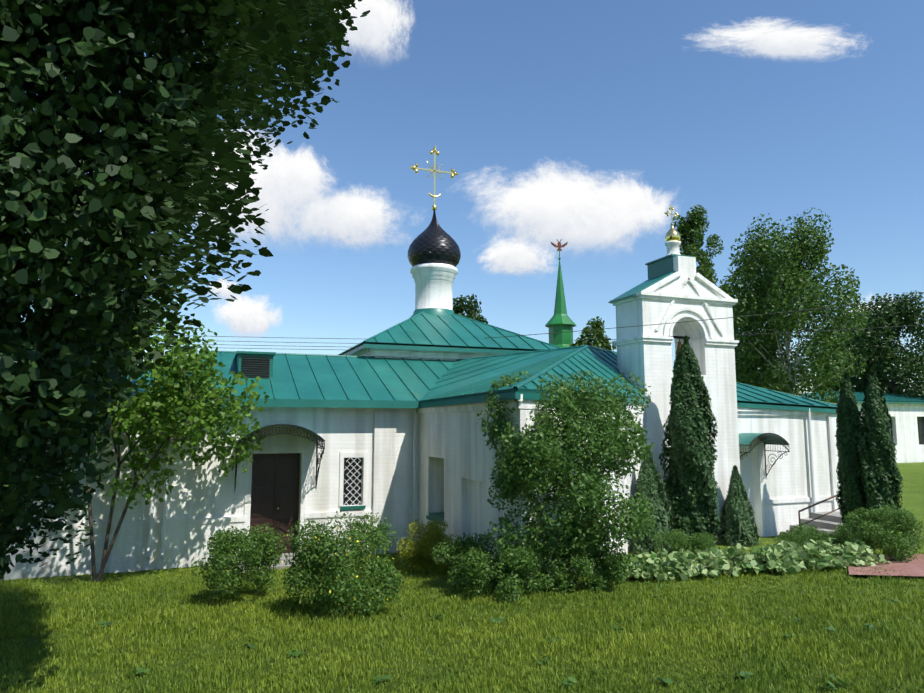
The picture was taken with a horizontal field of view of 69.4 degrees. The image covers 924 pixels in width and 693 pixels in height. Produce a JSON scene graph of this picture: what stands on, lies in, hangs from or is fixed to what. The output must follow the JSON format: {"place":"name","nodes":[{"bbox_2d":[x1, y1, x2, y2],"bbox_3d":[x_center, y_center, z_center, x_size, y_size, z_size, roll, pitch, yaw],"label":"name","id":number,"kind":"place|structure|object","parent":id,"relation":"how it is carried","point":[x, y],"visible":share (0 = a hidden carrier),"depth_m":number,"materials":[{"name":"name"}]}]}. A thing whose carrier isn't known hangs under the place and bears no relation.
{"place":"outdoors","nodes":[
{"label":"outdoors","id":0,"kind":"place"},
{"bbox_2d":[210,279,236,298],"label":"cloud","id":1,"kind":"structure","parent":0,"point":[224,292],"depth_m":1651.31,"materials":[{"name":"white"}]},
{"bbox_2d":[215,294,280,336],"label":"cloud","id":2,"kind":"structure","parent":0,"point":[244,315],"depth_m":1572.68,"materials":[{"name":"white"}]},
{"bbox_2d":[189,129,339,240],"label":"cloud","id":3,"kind":"structure","parent":0,"point":[285,192],"depth_m":1498.26,"materials":[{"name":"white"}]},
{"bbox_2d":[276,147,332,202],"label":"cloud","id":4,"kind":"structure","parent":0,"point":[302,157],"depth_m":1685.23,"materials":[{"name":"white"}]},
{"bbox_2d":[289,164,395,245],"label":"cloud","id":5,"kind":"structure","parent":0,"point":[364,217],"depth_m":1515.63,"materials":[{"name":"white"}]},
{"bbox_2d":[334,0,411,55],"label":"cloud","id":6,"kind":"structure","parent":0,"point":[379,27],"depth_m":1606.60,"materials":[{"name":"white"}]},
{"bbox_2d":[0,462,923,692],"bbox_3d":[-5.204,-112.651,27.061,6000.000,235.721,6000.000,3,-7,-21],"label":"lawn","id":7,"kind":"structure","parent":0,"point":[912,488],"depth_m":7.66,"materials":[{"name":"green plant"}]},
{"bbox_2d":[0,0,216,578],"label":"linden tree","id":8,"kind":"object","parent":7,"relation":"on","point":[56,144],"depth_m":4.79,"materials":[{"name":"green plant"}]},
{"bbox_2d":[58,287,269,582],"bbox_3d":[-6.068,1.551,12.529,4.608,5.513,3.397,3,-7,-21],"label":"maple tree","id":9,"kind":"object","parent":7,"relation":"on","point":[167,396],"depth_m":12.17,"materials":[{"name":"green plant"}]},
{"bbox_2d":[11,0,369,566],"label":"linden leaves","id":10,"kind":"object","parent":7,"relation":"on","point":[262,38],"visible":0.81,"depth_m":5.18,"materials":[{"name":"green plant"}]},
{"bbox_2d":[189,523,287,594],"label":"shrub leaves","id":11,"kind":"object","parent":7,"relation":"on","point":[261,552],"visible":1,"depth_m":9.81,"materials":[{"name":"green plant"}]},
{"bbox_2d":[281,510,403,616],"bbox_3d":[-1.556,2.877,8.915,1.662,1.297,1.776,3,-7,-21],"label":"spirea shrub","id":12,"kind":"object","parent":7,"relation":"on","point":[309,561],"depth_m":8.61,"materials":[{"name":"green plant"}]},
{"bbox_2d":[4,205,842,587],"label":"church","id":13,"kind":"structure","parent":7,"relation":"on","point":[390,417],"depth_m":14.97,"materials":[{"name":"white paint"}]},
{"bbox_2d":[235,424,324,488],"bbox_3d":[-3.747,2.308,13.723,1.685,1.422,0.992,3,-7,-21],"label":"canopy","id":14,"kind":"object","parent":13,"relation":"attached to","point":[319,439],"depth_m":13.50,"materials":[{"name":"black metal"}]},
{"bbox_2d":[408,210,460,266],"bbox_3d":[-0.934,-3.610,22.433,1.780,2.030,1.780,3,-7,-21],"label":"onion dome","id":15,"kind":"object","parent":13,"relation":"on","point":[433,242],"visible":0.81,"depth_m":21.72,"materials":[{"name":"black metal"}]},
{"bbox_2d":[410,146,458,209],"bbox_3d":[-0.934,-5.716,22.678,1.750,2.260,0.190,3,-7,-21],"label":"cross","id":16,"kind":"object","parent":15,"relation":"on","point":[453,173],"visible":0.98,"depth_m":22.68,"materials":[{"name":"gold metal"}]},
{"bbox_2d":[151,297,923,349],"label":"power lines","id":17,"kind":"object","parent":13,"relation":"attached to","point":[543,333],"visible":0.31,"depth_m":16.97,"materials":[{"name":"black"}]},
{"bbox_2d":[739,433,789,479],"bbox_3d":[7.264,2.713,16.390,1.275,1.192,0.792,3,-7,-21],"label":"canopy","id":18,"kind":"object","parent":13,"relation":"attached to","point":[746,439],"visible":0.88,"depth_m":16.26,"materials":[{"name":"teal metal"}]},
{"bbox_2d":[395,519,457,570],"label":"golden shrub leaves","id":19,"kind":"object","parent":7,"relation":"on","point":[426,542],"visible":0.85,"depth_m":12.22,"materials":[{"name":"green plant"}]},
{"bbox_2d":[430,531,500,593],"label":"shrub leaves","id":20,"kind":"object","parent":7,"relation":"on","point":[451,554],"visible":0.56,"depth_m":10.30,"materials":[{"name":"green plant"}]},
{"bbox_2d":[453,294,487,323],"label":"tree","id":21,"kind":"object","parent":7,"relation":"on","point":[460,307],"depth_m":42.36,"materials":[{"name":"green plant"}]},
{"bbox_2d":[90,580,899,689],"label":"lawn weeds","id":22,"kind":"object","parent":7,"relation":"on","point":[742,674],"visible":0.81,"depth_m":6.16,"materials":[{"name":"green plant"}]},
{"bbox_2d":[458,539,546,603],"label":"shrub leaves","id":23,"kind":"object","parent":7,"relation":"on","point":[475,563],"visible":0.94,"depth_m":9.47,"materials":[{"name":"green plant"}]},
{"bbox_2d":[486,540,575,590],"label":"shrub leaves","id":24,"kind":"object","parent":7,"relation":"on","point":[548,574],"visible":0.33,"depth_m":9.88,"materials":[{"name":"green plant"}]},
{"bbox_2d":[477,370,655,583],"bbox_3d":[1.683,2.044,10.713,2.985,3.430,2.846,3,-7,-21],"label":"lilac bush","id":25,"kind":"object","parent":7,"relation":"on","point":[539,449],"depth_m":10.10,"materials":[{"name":"green plant"}]},
{"bbox_2d":[552,540,633,593],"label":"shrub leaves","id":26,"kind":"object","parent":7,"relation":"on","point":[609,564],"visible":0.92,"depth_m":9.88,"materials":[{"name":"green plant"}]},
{"bbox_2d":[570,316,616,350],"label":"tree","id":27,"kind":"object","parent":7,"relation":"on","point":[599,341],"depth_m":44.25,"materials":[{"name":"green plant"}]},
{"bbox_2d":[628,444,675,556],"bbox_3d":[3.974,3.197,13.962,1.421,2.290,1.377,3,-7,-21],"label":"juniper tree","id":28,"kind":"object","parent":7,"relation":"on","point":[652,489],"depth_m":13.79,"materials":[{"name":"green plant"}]},
{"bbox_2d":[652,528,719,557],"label":"box shrub leaves","id":29,"kind":"object","parent":7,"relation":"on","point":[679,540],"visible":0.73,"depth_m":12.82,"materials":[{"name":"green plant"}]},
{"bbox_2d":[658,335,720,551],"bbox_3d":[4.947,2.064,14.387,1.273,4.607,1.222,3,-7,-21],"label":"conifer tree","id":30,"kind":"object","parent":7,"relation":"on","point":[696,424],"depth_m":14.11,"materials":[{"name":"green plant"}]},
{"bbox_2d":[670,204,723,288],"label":"birch tree","id":31,"kind":"object","parent":7,"relation":"on","point":[695,222],"depth_m":53.24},
{"bbox_2d":[715,465,760,546],"bbox_3d":[6.332,3.624,15.301,1.121,1.811,1.087,3,-7,-21],"label":"juniper tree","id":32,"kind":"object","parent":7,"relation":"on","point":[737,500],"depth_m":15.12,"materials":[{"name":"green plant"}]},
{"bbox_2d":[596,537,890,580],"bbox_3d":[4.716,3.538,11.199,5.234,0.529,1.230,1,-7,-12],"label":"hosta","id":33,"kind":"object","parent":7,"relation":"on","point":[782,556],"visible":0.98,"depth_m":10.95,"materials":[{"name":"green plant"}]},
{"bbox_2d":[721,265,790,392],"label":"birch tree","id":34,"kind":"object","parent":7,"relation":"on","point":[745,290],"depth_m":44.06,"materials":[{"name":"green plant"}]},
{"bbox_2d":[719,207,869,402],"bbox_3d":[19.754,-0.427,40.551,9.319,15.890,8.668,3,-7,-21],"label":"tree","id":35,"kind":"object","parent":7,"relation":"on","point":[777,268],"depth_m":39.08,"materials":[{"name":"green plant"}]},
{"bbox_2d":[775,522,874,550],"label":"box shrub leaves","id":36,"kind":"object","parent":7,"relation":"on","point":[805,532],"visible":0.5,"depth_m":13.05,"materials":[{"name":"green plant"}]},
{"bbox_2d":[835,372,867,536],"bbox_3d":[9.059,2.526,15.547,0.779,3.900,0.768,3,-7,-21],"label":"thuja tree","id":37,"kind":"object","parent":7,"relation":"on","point":[848,466],"depth_m":15.41,"materials":[{"name":"green plant"}]},
{"bbox_2d":[817,310,886,391],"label":"dark tree","id":38,"kind":"object","parent":7,"relation":"on","point":[836,344],"depth_m":60.43,"materials":[{"name":"green plant"}]},
{"bbox_2d":[802,391,923,462],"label":"building","id":39,"kind":"structure","parent":7,"relation":"on","point":[906,413],"depth_m":49.71,"materials":[{"name":"white paint"}]},
{"bbox_2d":[832,290,923,399],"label":"tree","id":40,"kind":"object","parent":7,"relation":"on","point":[890,316],"depth_m":54.54,"materials":[{"name":"green plant"}]},
{"bbox_2d":[834,504,923,562],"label":"shrub leaves","id":41,"kind":"object","parent":7,"relation":"on","point":[876,530],"visible":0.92,"depth_m":11.83,"materials":[{"name":"green plant"}]},
{"bbox_2d":[857,367,903,529],"bbox_3d":[9.346,2.410,15.000,0.850,3.896,0.867,3,-7,-21],"label":"thuja tree","id":42,"kind":"object","parent":7,"relation":"on","point":[875,468],"depth_m":14.84,"materials":[{"name":"green plant"}]},
{"bbox_2d":[848,554,923,575],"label":"brick path","id":43,"kind":"structure","parent":7,"relation":"on","point":[914,567],"depth_m":10.79,"materials":[{"name":"pink brick"}]},
{"bbox_2d":[21,0,923,393],"label":"sky","id":44,"kind":"structure","parent":0,"point":[508,90],"materials":[{"name":"blue"}]},
{"bbox_2d":[480,238,551,273],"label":"cloud","id":45,"kind":"structure","parent":0,"point":[513,256],"depth_m":1561.67,"materials":[{"name":"white"}]},
{"bbox_2d":[545,239,575,347],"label":"spire","id":46,"kind":"structure","parent":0,"point":[560,320],"depth_m":45.33,"materials":[{"name":"green metal"}]},
{"bbox_2d":[474,164,673,249],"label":"cloud","id":47,"kind":"structure","parent":0,"point":[574,210],"depth_m":1544.21,"materials":[{"name":"white"}]},
{"bbox_2d":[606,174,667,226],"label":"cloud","id":48,"kind":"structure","parent":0,"point":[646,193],"depth_m":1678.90,"materials":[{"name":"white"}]},
{"bbox_2d":[698,19,854,57],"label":"cloud","id":49,"kind":"structure","parent":0,"point":[774,39],"depth_m":1630.94,"materials":[{"name":"white"}]},
{"bbox_2d":[850,296,893,317],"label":"cloud","id":50,"kind":"structure","parent":0,"point":[867,306],"depth_m":1653.78,"materials":[{"name":"white"}]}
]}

